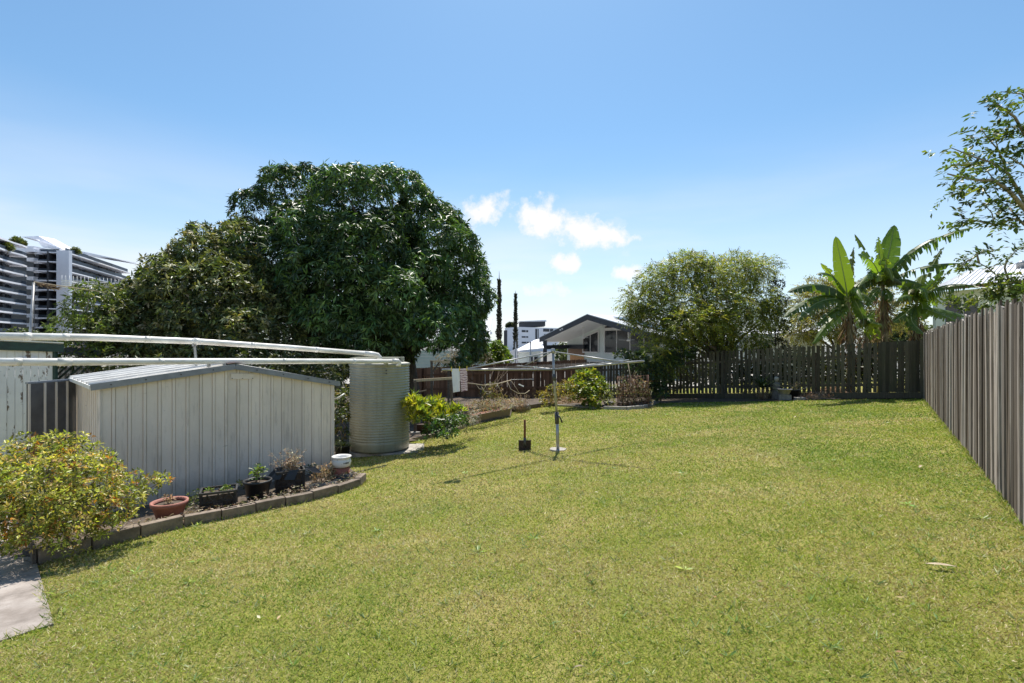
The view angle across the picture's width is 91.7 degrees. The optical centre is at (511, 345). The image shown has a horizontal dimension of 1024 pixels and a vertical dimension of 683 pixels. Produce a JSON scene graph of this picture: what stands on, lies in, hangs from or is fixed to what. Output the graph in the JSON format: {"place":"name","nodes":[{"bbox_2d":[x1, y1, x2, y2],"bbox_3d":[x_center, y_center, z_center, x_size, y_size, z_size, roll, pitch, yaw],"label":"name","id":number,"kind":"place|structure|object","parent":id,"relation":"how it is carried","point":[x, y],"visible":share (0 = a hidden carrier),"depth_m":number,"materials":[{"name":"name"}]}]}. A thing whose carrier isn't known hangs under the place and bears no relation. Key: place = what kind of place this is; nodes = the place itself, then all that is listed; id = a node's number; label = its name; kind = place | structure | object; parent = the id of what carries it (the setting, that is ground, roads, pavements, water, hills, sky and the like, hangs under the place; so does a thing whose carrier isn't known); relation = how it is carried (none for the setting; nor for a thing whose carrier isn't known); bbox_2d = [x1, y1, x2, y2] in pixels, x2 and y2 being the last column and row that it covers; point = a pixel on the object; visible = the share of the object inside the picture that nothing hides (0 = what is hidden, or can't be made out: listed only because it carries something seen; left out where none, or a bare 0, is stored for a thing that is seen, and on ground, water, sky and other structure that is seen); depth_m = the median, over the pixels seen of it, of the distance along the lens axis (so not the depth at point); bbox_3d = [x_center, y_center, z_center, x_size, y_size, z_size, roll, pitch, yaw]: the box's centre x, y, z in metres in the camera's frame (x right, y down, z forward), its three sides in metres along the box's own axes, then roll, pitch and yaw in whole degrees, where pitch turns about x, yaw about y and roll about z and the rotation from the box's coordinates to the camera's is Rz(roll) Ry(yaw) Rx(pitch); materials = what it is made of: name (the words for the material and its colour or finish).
{"place":"outdoors","nodes":[
{"label":"outdoors","id":0,"kind":"place"},
{"bbox_2d":[0,518,53,641],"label":"concrete path","id":1,"kind":"structure","parent":0,"point":[20,605],"depth_m":4.01,"materials":[{"name":"grey concrete"}]},
{"bbox_2d":[334,395,652,447],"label":"back bed soil","id":2,"kind":"structure","parent":0,"point":[467,400],"depth_m":17.73,"materials":[{"name":"brown soil"}]},
{"bbox_2d":[58,367,90,378],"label":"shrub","id":3,"kind":"object","parent":2,"relation":"on","point":[69,372],"visible":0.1,"depth_m":14.07,"materials":[{"name":"plant"}]},
{"bbox_2d":[81,347,349,419],"bbox_3d":[-6.700,1.282,11.974,6.536,2.576,2.333,0,0,0],"label":"understorey shrub","id":4,"kind":"object","parent":2,"relation":"on","point":[336,375],"visible":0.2,"depth_m":11.89,"materials":[{"name":"green plant"}]},
{"bbox_2d":[82,212,355,380],"bbox_3d":[-8.276,-0.797,14.472,6.708,7.137,5.065,0,0,-34],"label":"lychee tree","id":5,"kind":"object","parent":2,"relation":"on","point":[175,288],"visible":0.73,"depth_m":13.25,"materials":[{"name":"green plant"}]},
{"bbox_2d":[214,158,498,396],"bbox_3d":[-5.242,-2.054,17.957,9.696,9.267,9.824,0,0,0],"label":"mango tree","id":6,"kind":"object","parent":2,"relation":"on","point":[429,280],"visible":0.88,"depth_m":15.25,"materials":[{"name":"green plant"}]},
{"bbox_2d":[400,390,467,433],"bbox_3d":[-1.619,1.592,10.962,1.323,1.496,2.528,0,0,8],"label":"croton shrub","id":7,"kind":"object","parent":2,"relation":"on","point":[430,408],"visible":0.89,"depth_m":10.25,"materials":[{"name":"green plant"}]},
{"bbox_2d":[455,405,510,424],"bbox_3d":[-0.866,2.025,14.422,0.580,0.367,2.050,0,0,36],"label":"garden trough","id":8,"kind":"object","parent":2,"relation":"on","point":[490,414],"visible":0.44,"depth_m":14.39,"materials":[{"name":"brown wood"}]},
{"bbox_2d":[461,397,523,414],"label":"pale groundcover","id":9,"kind":"object","parent":2,"relation":"on","point":[495,404],"visible":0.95,"depth_m":13.47,"materials":[{"name":"beige plant"}]},
{"bbox_2d":[478,364,507,407],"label":"bare shrub","id":10,"kind":"object","parent":2,"relation":"on","point":[489,395],"visible":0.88,"depth_m":15.15,"materials":[{"name":"brown plant"}]},
{"bbox_2d":[468,379,529,400],"bbox_3d":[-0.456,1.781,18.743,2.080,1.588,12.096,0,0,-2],"label":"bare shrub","id":11,"kind":"object","parent":2,"relation":"on","point":[499,388],"visible":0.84,"depth_m":14.02,"materials":[{"name":"plant"}]},
{"bbox_2d":[535,380,580,408],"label":"dry vine","id":12,"kind":"object","parent":2,"relation":"on","point":[560,388],"visible":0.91,"depth_m":15.94,"materials":[{"name":"yellow plant"}]},
{"bbox_2d":[548,395,601,403],"bbox_3d":[2.254,1.966,18.221,2.175,0.525,1.414,0,0,0],"label":"straw heap","id":13,"kind":"object","parent":2,"relation":"on","point":[563,400],"visible":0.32,"depth_m":17.85,"materials":[{"name":"beige plant"}]},
{"bbox_2d":[565,367,610,408],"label":"passionfruit shrub","id":14,"kind":"object","parent":2,"relation":"on","point":[589,384],"visible":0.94,"depth_m":16.44,"materials":[{"name":"green plant"}]},
{"bbox_2d":[598,383,616,405],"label":"grey weeds","id":15,"kind":"object","parent":2,"relation":"on","point":[608,398],"visible":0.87,"depth_m":16.09,"materials":[{"name":"green plant"}]},
{"bbox_2d":[615,372,653,407],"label":"dry shrub","id":16,"kind":"object","parent":2,"relation":"on","point":[624,398],"visible":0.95,"depth_m":15.82,"materials":[{"name":"brown plant"}]},
{"bbox_2d":[0,346,1023,682],"bbox_3d":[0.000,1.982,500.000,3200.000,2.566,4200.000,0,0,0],"label":"ground","id":17,"kind":"structure","parent":0,"point":[682,674],"depth_m":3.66,"materials":[{"name":"green plant"}]},
{"bbox_2d":[0,340,63,474],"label":"white timber shed","id":18,"kind":"structure","parent":17,"relation":"on","point":[13,379],"depth_m":10.12,"materials":[{"name":"paint"}]},
{"bbox_2d":[29,281,99,340],"bbox_3d":[-10.212,-0.237,11.387,0.619,2.340,1.627,0,0,0],"label":"leaning mast","id":19,"kind":"object","parent":18,"relation":"attached to","point":[47,286],"visible":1,"depth_m":10.85,"materials":[{"name":"metal"}]},
{"bbox_2d":[58,344,118,379],"bbox_3d":[-11.107,0.663,13.068,0.956,1.495,2.961,0,0,-28],"label":"lattice lean to","id":20,"kind":"object","parent":18,"relation":"attached to","point":[71,348],"visible":0.17,"depth_m":12.01,"materials":[{"name":"green paint"}]},
{"bbox_2d":[2,326,68,345],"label":"skyline tree","id":21,"kind":"object","parent":17,"relation":"on","point":[10,330],"visible":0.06,"depth_m":69.49,"materials":[{"name":"green plant"}]},
{"bbox_2d":[25,379,76,492],"bbox_3d":[-7.200,1.380,7.794,0.050,1.680,0.725,0,0,11],"label":"fence","id":22,"kind":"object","parent":17,"relation":"on","point":[50,404],"depth_m":7.76,"materials":[{"name":"grey metal"}]},
{"bbox_2d":[0,236,136,353],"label":"apartment block","id":23,"kind":"structure","parent":17,"relation":"on","point":[23,268],"depth_m":164.46,"materials":[{"name":"white concrete"}]},
{"bbox_2d":[0,242,15,253],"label":"roof plant","id":24,"kind":"object","parent":23,"relation":"on","point":[10,246],"visible":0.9,"depth_m":149.64,"materials":[{"name":"green plant"}]},
{"bbox_2d":[8,236,28,245],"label":"roof plant","id":25,"kind":"object","parent":23,"relation":"on","point":[16,239],"visible":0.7,"depth_m":166.17,"materials":[{"name":"green plant"}]},
{"bbox_2d":[61,275,117,309],"bbox_3d":[-14.522,0.297,17.136,1.954,5.424,0.336,0,0,-7],"label":"roof aerial","id":26,"kind":"object","parent":17,"relation":"on","point":[73,282],"visible":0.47,"depth_m":17.09,"materials":[{"name":"metal"}]},
{"bbox_2d":[40,276,152,373],"bbox_3d":[-10.344,0.517,12.489,2.477,4.640,1.999,0,0,33],"label":"tree","id":27,"kind":"object","parent":17,"relation":"on","point":[73,319],"visible":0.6,"depth_m":12.34,"materials":[{"name":"green plant"}]},
{"bbox_2d":[0,469,357,563],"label":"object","id":28,"kind":"structure","parent":17,"relation":"on","point":[142,512],"depth_m":6.55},
{"bbox_2d":[0,428,175,559],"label":"azalea bush","id":29,"kind":"object","parent":28,"relation":"on","point":[64,522],"visible":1,"depth_m":4.98,"materials":[{"name":"green plant"}]},
{"bbox_2d":[149,496,188,519],"bbox_3d":[-4.173,2.013,6.050,0.400,0.235,0.400,0,0,0],"label":"terracotta bowl","id":30,"kind":"object","parent":28,"relation":"on","point":[160,508],"visible":0.84,"depth_m":5.96,"materials":[{"name":"ceramic"}]},
{"bbox_2d":[185,488,207,512],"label":"green weeds","id":31,"kind":"object","parent":28,"relation":"on","point":[190,500],"visible":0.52,"depth_m":6.50,"materials":[{"name":"green plant"}]},
{"bbox_2d":[38,470,363,547],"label":"leaf litter","id":32,"kind":"object","parent":28,"relation":"on","point":[256,498],"visible":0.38,"depth_m":6.61,"materials":[{"name":"brown plant"}]},
{"bbox_2d":[199,483,237,511],"bbox_3d":[-3.804,1.995,6.450,0.422,0.271,0.332,0,0,-27],"label":"planter pot","id":33,"kind":"object","parent":28,"relation":"on","point":[228,497],"visible":0.83,"depth_m":6.33,"materials":[{"name":"concrete"}]},
{"bbox_2d":[204,484,232,493],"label":"sprouts","id":34,"kind":"object","parent":33,"relation":"in","point":[226,486],"visible":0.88,"depth_m":6.45,"materials":[{"name":"green plant"}]},
{"bbox_2d":[242,476,271,500],"bbox_3d":[-3.561,2.012,6.950,0.378,0.260,0.378,0,0,0],"label":"black pot","id":35,"kind":"object","parent":28,"relation":"on","point":[252,487],"visible":0.89,"depth_m":6.84,"materials":[{"name":"plastic"}]},
{"bbox_2d":[248,462,268,482],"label":"leafy seedling","id":36,"kind":"object","parent":35,"relation":"on","point":[255,472],"visible":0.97,"depth_m":6.91,"materials":[{"name":"green plant"}]},
{"bbox_2d":[274,465,305,492],"bbox_3d":[-3.333,2.001,7.450,0.402,0.301,0.332,0,0,-30],"label":"milk crate","id":37,"kind":"object","parent":28,"relation":"on","point":[282,484],"visible":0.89,"depth_m":7.33,"materials":[{"name":"plastic"}]},
{"bbox_2d":[268,448,305,470],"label":"dead stalks","id":38,"kind":"object","parent":37,"relation":"in","point":[289,465],"visible":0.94,"depth_m":7.43,"materials":[{"name":"plant"}]},
{"bbox_2d":[268,466,321,479],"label":"plastic flaps","id":39,"kind":"object","parent":37,"relation":"on","point":[291,474],"visible":0.88,"depth_m":7.30,"materials":[{"name":"black plastic"}]},
{"bbox_2d":[310,461,347,482],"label":"dry weeds","id":40,"kind":"object","parent":28,"relation":"on","point":[325,474],"visible":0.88,"depth_m":7.80,"materials":[{"name":"plant"}]},
{"bbox_2d":[304,473,355,491],"bbox_3d":[-2.769,2.072,7.625,0.185,0.111,1.092,0,0,21],"label":"plastic strip","id":41,"kind":"object","parent":28,"relation":"on","point":[349,475],"visible":0.68,"depth_m":7.62,"materials":[{"name":"grey plastic"}]},
{"bbox_2d":[333,466,349,477],"bbox_3d":[-2.729,2.055,7.950,0.250,0.215,0.250,0,0,0],"label":"clay pipe","id":42,"kind":"object","parent":28,"relation":"on","point":[339,471],"visible":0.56,"depth_m":7.85,"materials":[{"name":"ceramic"}]},
{"bbox_2d":[331,454,350,467],"bbox_3d":[-2.729,1.857,7.950,0.304,0.176,0.304,0,0,0],"label":"white pot","id":43,"kind":"object","parent":42,"relation":"on","point":[341,460],"visible":1,"depth_m":7.85,"materials":[{"name":"ceramic"}]},
{"bbox_2d":[25,362,339,512],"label":"garden shed","id":44,"kind":"structure","parent":17,"relation":"on","point":[190,427],"depth_m":7.61,"materials":[{"name":"beige metal"}]},
{"bbox_2d":[0,332,381,365],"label":"pipe","id":45,"kind":"object","parent":44,"relation":"attached to","point":[26,336],"visible":0.98,"depth_m":7.46,"materials":[{"name":"white plastic"}]},
{"bbox_2d":[0,358,400,366],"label":"pipe","id":46,"kind":"object","parent":44,"relation":"on","point":[85,361],"visible":0.99,"depth_m":7.15,"materials":[{"name":"white plastic"}]},
{"bbox_2d":[28,473,365,564],"bbox_3d":[-3.508,2.106,6.315,3.826,0.262,0.780,0,0,-42],"label":"block edging","id":47,"kind":"object","parent":17,"relation":"on","point":[132,532],"visible":0.64,"depth_m":5.86,"materials":[{"name":"concrete"}]},
{"bbox_2d":[334,385,350,443],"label":"shade shrub","id":48,"kind":"object","parent":17,"relation":"on","point":[342,414],"visible":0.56,"depth_m":10.43,"materials":[{"name":"green plant"}]},
{"bbox_2d":[349,443,423,457],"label":"tank slab","id":49,"kind":"structure","parent":17,"relation":"on","point":[412,447],"depth_m":10.10,"materials":[{"name":"concrete"}]},
{"bbox_2d":[348,357,409,453],"bbox_3d":[-2.800,1.205,10.518,1.270,1.920,1.275,0,0,0],"label":"water tank","id":50,"kind":"object","parent":49,"relation":"on","point":[378,422],"visible":0.92,"depth_m":9.98,"materials":[{"name":"green metal"}]},
{"bbox_2d":[413,360,454,431],"bbox_3d":[-1.938,1.350,13.350,0.975,1.865,2.360,0,0,0],"label":"timber frame","id":51,"kind":"object","parent":17,"relation":"on","point":[448,378],"visible":0.68,"depth_m":13.97,"materials":[{"name":"wood"}]},
{"bbox_2d":[410,426,465,441],"bbox_3d":[-1.723,2.189,12.330,0.308,0.149,2.087,0,0,32],"label":"tank bed edging","id":52,"kind":"object","parent":17,"relation":"on","point":[418,438],"visible":0.15,"depth_m":11.72,"materials":[{"name":"concrete"}]},
{"bbox_2d":[421,410,469,439],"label":"glossy shrub","id":53,"kind":"object","parent":17,"relation":"on","point":[452,419],"visible":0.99,"depth_m":10.01,"materials":[{"name":"green plant"}]},
{"bbox_2d":[433,340,492,380],"bbox_3d":[-2.158,0.898,23.381,1.638,3.534,3.586,0,0,36],"label":"dry grey shrub","id":54,"kind":"object","parent":17,"relation":"on","point":[452,356],"visible":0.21,"depth_m":22.75,"materials":[{"name":"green plant"}]},
{"bbox_2d":[455,411,481,430],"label":"silver bush","id":55,"kind":"object","parent":17,"relation":"on","point":[472,414],"visible":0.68,"depth_m":11.40,"materials":[{"name":"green plant"}]},
{"bbox_2d":[478,339,513,364],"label":"citrus bush","id":56,"kind":"object","parent":17,"relation":"on","point":[499,351],"visible":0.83,"depth_m":24.54,"materials":[{"name":"green plant"}]},
{"bbox_2d":[494,276,502,363],"bbox_3d":[-0.940,-1.365,36.008,0.755,8.034,0.765,0,0,-30],"label":"pencil pine","id":57,"kind":"object","parent":17,"relation":"on","point":[498,330],"visible":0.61,"depth_m":35.92,"materials":[{"name":"green plant"}]},
{"bbox_2d":[416,359,586,397],"bbox_3d":[-2.758,1.792,24.616,14.437,2.451,0.144,0,0,37],"label":"brown fence","id":58,"kind":"object","parent":17,"relation":"on","point":[534,382],"visible":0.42,"depth_m":22.74,"materials":[{"name":"brown wood"}]},
{"bbox_2d":[0,400,1016,661],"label":"lawn litter","id":59,"kind":"object","parent":17,"relation":"on","point":[682,534],"visible":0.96,"depth_m":3.43,"materials":[{"name":"beige plant"}]},
{"bbox_2d":[512,291,518,349],"bbox_3d":[0.266,-0.776,37.989,0.667,6.832,0.646,0,0,27],"label":"pencil pine","id":60,"kind":"object","parent":17,"relation":"on","point":[515,330],"visible":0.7,"depth_m":37.93,"materials":[{"name":"green plant"}]},
{"bbox_2d":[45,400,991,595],"bbox_3d":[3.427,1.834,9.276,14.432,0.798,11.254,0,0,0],"label":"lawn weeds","id":61,"kind":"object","parent":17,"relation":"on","point":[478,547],"visible":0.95,"depth_m":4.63,"materials":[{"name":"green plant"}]},
{"bbox_2d":[507,393,529,412],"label":"withered plant","id":62,"kind":"object","parent":17,"relation":"on","point":[520,408],"visible":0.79,"depth_m":16.14,"materials":[{"name":"brown plant"}]},
{"bbox_2d":[518,420,530,450],"bbox_3d":[0.243,1.727,9.413,0.245,0.626,0.077,0,0,0],"label":"spade","id":63,"kind":"object","parent":17,"relation":"on","point":[524,443],"visible":0.93,"depth_m":9.41,"materials":[{"name":"metal"}]},
{"bbox_2d":[504,320,558,351],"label":"distant white block","id":64,"kind":"structure","parent":17,"relation":"on","point":[529,331],"depth_m":257.01,"materials":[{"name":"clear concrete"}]},
{"bbox_2d":[530,402,554,408],"bbox_3d":[0.707,2.127,17.186,1.918,0.219,0.274,0,0,-36],"label":"bed edging","id":65,"kind":"object","parent":17,"relation":"on","point":[537,405],"visible":0.47,"depth_m":17.46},
{"bbox_2d":[441,348,644,448],"bbox_3d":[0.620,1.046,9.128,3.232,1.978,2.611,0,0,7],"label":"clothes hoist","id":66,"kind":"object","parent":17,"relation":"on","point":[571,366],"visible":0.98,"depth_m":8.97,"materials":[{"name":"metal"}]},
{"bbox_2d":[452,369,459,392],"bbox_3d":[-0.908,0.570,8.029,0.140,0.386,0.037,0,0,5],"label":"white towel","id":67,"kind":"object","parent":66,"relation":"hanging from","point":[456,379],"visible":1,"depth_m":8.02,"materials":[{"name":"fabric"}]},
{"bbox_2d":[460,368,467,391],"bbox_3d":[-0.780,0.559,8.017,0.128,0.376,0.037,0,0,5],"label":"patterned towel","id":68,"kind":"object","parent":66,"relation":"hanging from","point":[463,376],"visible":1,"depth_m":8.01,"materials":[{"name":"pink fabric"}]},
{"bbox_2d":[553,342,566,360],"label":"skyline tree","id":69,"kind":"object","parent":17,"relation":"on","point":[560,356],"visible":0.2,"depth_m":59.26,"materials":[{"name":"green plant"}]},
{"bbox_2d":[603,401,658,409],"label":"trellis kerb","id":70,"kind":"structure","parent":17,"relation":"on","point":[627,407],"depth_m":15.37,"materials":[{"name":"concrete"}]},
{"bbox_2d":[539,314,737,378],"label":"gabled house","id":71,"kind":"structure","parent":17,"relation":"on","point":[599,336],"depth_m":35.28,"materials":[{"name":"metal"}]},
{"bbox_2d":[582,330,598,352],"bbox_3d":[5.749,-0.267,36.398,0.112,1.642,1.564,0,0,-42],"label":"window","id":72,"kind":"structure","parent":71,"relation":"in","point":[591,343],"depth_m":36.28,"materials":[{"name":"white glass"}]},
{"bbox_2d":[604,329,656,354],"bbox_3d":[8.033,-0.266,33.850,0.112,1.740,4.407,0,0,-42],"label":"window","id":73,"kind":"structure","parent":71,"relation":"in","point":[614,339],"depth_m":34.52,"materials":[{"name":"grey glass"}]},
{"bbox_2d":[612,343,697,401],"bbox_3d":[5.013,0.969,16.824,2.974,2.183,1.749,0,0,-8],"label":"broadleaf bush","id":74,"kind":"object","parent":17,"relation":"on","point":[655,387],"visible":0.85,"depth_m":16.57,"materials":[{"name":"green plant"}]},
{"bbox_2d":[611,246,797,392],"bbox_3d":[7.311,-0.893,18.108,7.216,5.719,4.004,0,0,-18],"label":"feathery tree","id":75,"kind":"object","parent":17,"relation":"on","point":[713,331],"visible":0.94,"depth_m":17.68,"materials":[{"name":"green plant"}]},
{"bbox_2d":[589,339,923,398],"bbox_3d":[7.401,1.015,17.161,10.648,2.369,0.212,0,0,37],"label":"picket fence","id":76,"kind":"object","parent":17,"relation":"on","point":[889,384],"visible":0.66,"depth_m":15.55,"materials":[{"name":"brown wood"}]},
{"bbox_2d":[618,347,904,393],"bbox_3d":[8.565,1.074,18.152,10.395,2.127,2.219,0,0,36],"label":"shade hedge","id":77,"kind":"object","parent":17,"relation":"on","point":[782,371],"visible":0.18,"depth_m":17.04,"materials":[{"name":"green plant"}]},
{"bbox_2d":[737,374,788,392],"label":"aloe plant","id":78,"kind":"object","parent":17,"relation":"on","point":[762,384],"visible":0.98,"depth_m":15.85,"materials":[{"name":"green plant"}]},
{"bbox_2d":[743,276,811,358],"bbox_3d":[9.853,-0.391,18.601,2.610,4.453,1.387,0,0,0],"label":"slender dark tree","id":79,"kind":"object","parent":17,"relation":"on","point":[781,341],"visible":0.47,"depth_m":18.55,"materials":[{"name":"green plant"}]},
{"bbox_2d":[651,398,916,402],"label":"fence foot soil","id":80,"kind":"structure","parent":17,"relation":"on","point":[675,400],"depth_m":16.51,"materials":[{"name":"brown soil"}]},
{"bbox_2d":[752,386,773,398],"bbox_3d":[8.033,1.506,15.910,0.656,0.427,0.458,0,0,32],"label":"aloe skirt","id":81,"kind":"object","parent":80,"relation":"on","point":[763,394],"visible":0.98,"depth_m":15.91,"materials":[{"name":"plant"}]},
{"bbox_2d":[772,377,779,398],"bbox_3d":[8.519,1.366,15.997,0.227,0.720,0.200,0,0,-29],"label":"garden statue","id":82,"kind":"object","parent":80,"relation":"on","point":[775,393],"visible":0.77,"depth_m":15.93,"materials":[{"name":"grey stone"}]},
{"bbox_2d":[778,394,791,400],"bbox_3d":[8.477,1.624,15.441,0.340,0.200,0.240,0,0,17],"label":"stone block","id":83,"kind":"object","parent":80,"relation":"on","point":[784,397],"depth_m":15.34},
{"bbox_2d":[777,388,792,394],"bbox_3d":[8.477,1.439,15.441,0.432,0.170,0.432,0,0,0],"label":"grey bowl","id":84,"kind":"object","parent":83,"relation":"on","point":[784,391],"visible":1,"depth_m":15.31,"materials":[{"name":"concrete"}]},
{"bbox_2d":[799,387,862,398],"bbox_3d":[9.968,1.455,15.544,2.105,0.524,1.006,0,0,0],"label":"bark heap","id":85,"kind":"object","parent":80,"relation":"on","point":[818,395],"visible":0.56,"depth_m":15.35,"materials":[{"name":"wood"}]},
{"bbox_2d":[783,236,872,390],"bbox_3d":[10.187,-0.922,15.450,3.983,5.055,1.576,0,0,-36],"label":"banana plant","id":86,"kind":"object","parent":17,"relation":"on","point":[842,278],"visible":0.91,"depth_m":15.52,"materials":[{"name":"green plant"}]},
{"bbox_2d":[776,272,928,352],"bbox_3d":[15.445,-0.962,23.083,7.074,5.302,3.600,0,0,0],"label":"olive yellow tree","id":87,"kind":"object","parent":17,"relation":"on","point":[807,323],"visible":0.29,"depth_m":22.60,"materials":[{"name":"green plant"}]},
{"bbox_2d":[854,311,881,391],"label":"banana plant","id":88,"kind":"object","parent":17,"relation":"on","point":[872,326],"visible":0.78,"depth_m":15.79,"materials":[{"name":"green plant"}]},
{"bbox_2d":[868,317,932,361],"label":"skyline tree","id":89,"kind":"object","parent":17,"relation":"on","point":[897,337],"visible":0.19,"depth_m":43.55,"materials":[{"name":"green plant"}]},
{"bbox_2d":[849,225,972,391],"bbox_3d":[12.188,-1.165,15.985,3.485,5.428,1.978,0,0,0],"label":"banana plant","id":90,"kind":"object","parent":17,"relation":"on","point":[886,266],"visible":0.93,"depth_m":15.73,"materials":[{"name":"green plant"}]},
{"bbox_2d":[892,247,974,364],"bbox_3d":[12.802,-0.833,15.530,3.013,4.676,2.263,0,0,0],"label":"banana plant","id":91,"kind":"object","parent":17,"relation":"on","point":[925,297],"visible":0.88,"depth_m":15.29,"materials":[{"name":"green plant"}]},
{"bbox_2d":[921,86,1023,242],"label":"overhanging tree","id":92,"kind":"object","parent":17,"relation":"on","point":[1016,201],"visible":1,"depth_m":8.87,"materials":[{"name":"green plant"}]},
{"bbox_2d":[923,295,1023,525],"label":"paling fence","id":93,"kind":"object","parent":17,"relation":"on","point":[973,374],"visible":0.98,"depth_m":5.43,"materials":[{"name":"grey wood"}]},
{"bbox_2d":[933,260,1023,329],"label":"white roof house","id":94,"kind":"structure","parent":17,"relation":"on","point":[974,277],"depth_m":21.29,"materials":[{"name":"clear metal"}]},
{"bbox_2d":[946,298,977,322],"bbox_3d":[19.095,-1.390,21.069,1.074,1.255,0.083,0,0,26],"label":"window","id":95,"kind":"structure","parent":94,"relation":"in","point":[972,308],"depth_m":21.08,"materials":[{"name":"grey glass"}]},
{"bbox_2d":[939,238,1023,313],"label":"shrub","id":96,"kind":"object","parent":17,"relation":"on","point":[1016,289],"visible":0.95,"depth_m":10.48,"materials":[{"name":"green plant"}]},
{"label":"side bed soil","id":97,"kind":"structure","parent":17,"relation":"on","visible":0},
{"bbox_2d":[334,444,350,454],"bbox_3d":[-3.378,2.111,9.900,0.324,0.240,0.324,0,0,0],"label":"shade pot","id":98,"kind":"object","parent":97,"relation":"on","point":[344,450],"visible":0.6,"depth_m":9.79,"materials":[{"name":"black plastic"}]},
{"bbox_2d":[0,0,1023,345],"label":"sky","id":99,"kind":"structure","parent":0,"point":[583,143],"materials":[{"name":"blue"}]},
{"bbox_2d":[327,371,897,390],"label":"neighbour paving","id":100,"kind":"structure","parent":0,"point":[347,382],"depth_m":31.78,"materials":[{"name":"concrete"}]},
{"bbox_2d":[415,318,491,385],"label":"pale blue house","id":101,"kind":"structure","parent":100,"relation":"on","point":[423,360],"depth_m":31.09,"materials":[{"name":"metal"}]},
{"bbox_2d":[509,339,543,363],"bbox_3d":[1.016,0.742,37.750,2.753,2.633,6.500,0,0,0],"label":"white roof annex","id":102,"kind":"object","parent":100,"relation":"on","point":[536,344],"visible":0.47,"depth_m":35.69,"materials":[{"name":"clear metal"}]},
{"bbox_2d":[738,328,840,376],"bbox_3d":[14.078,0.446,25.756,3.942,2.740,5.477,0,0,21],"label":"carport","id":103,"kind":"object","parent":100,"relation":"on","point":[805,345],"visible":0.07,"depth_m":26.66,"materials":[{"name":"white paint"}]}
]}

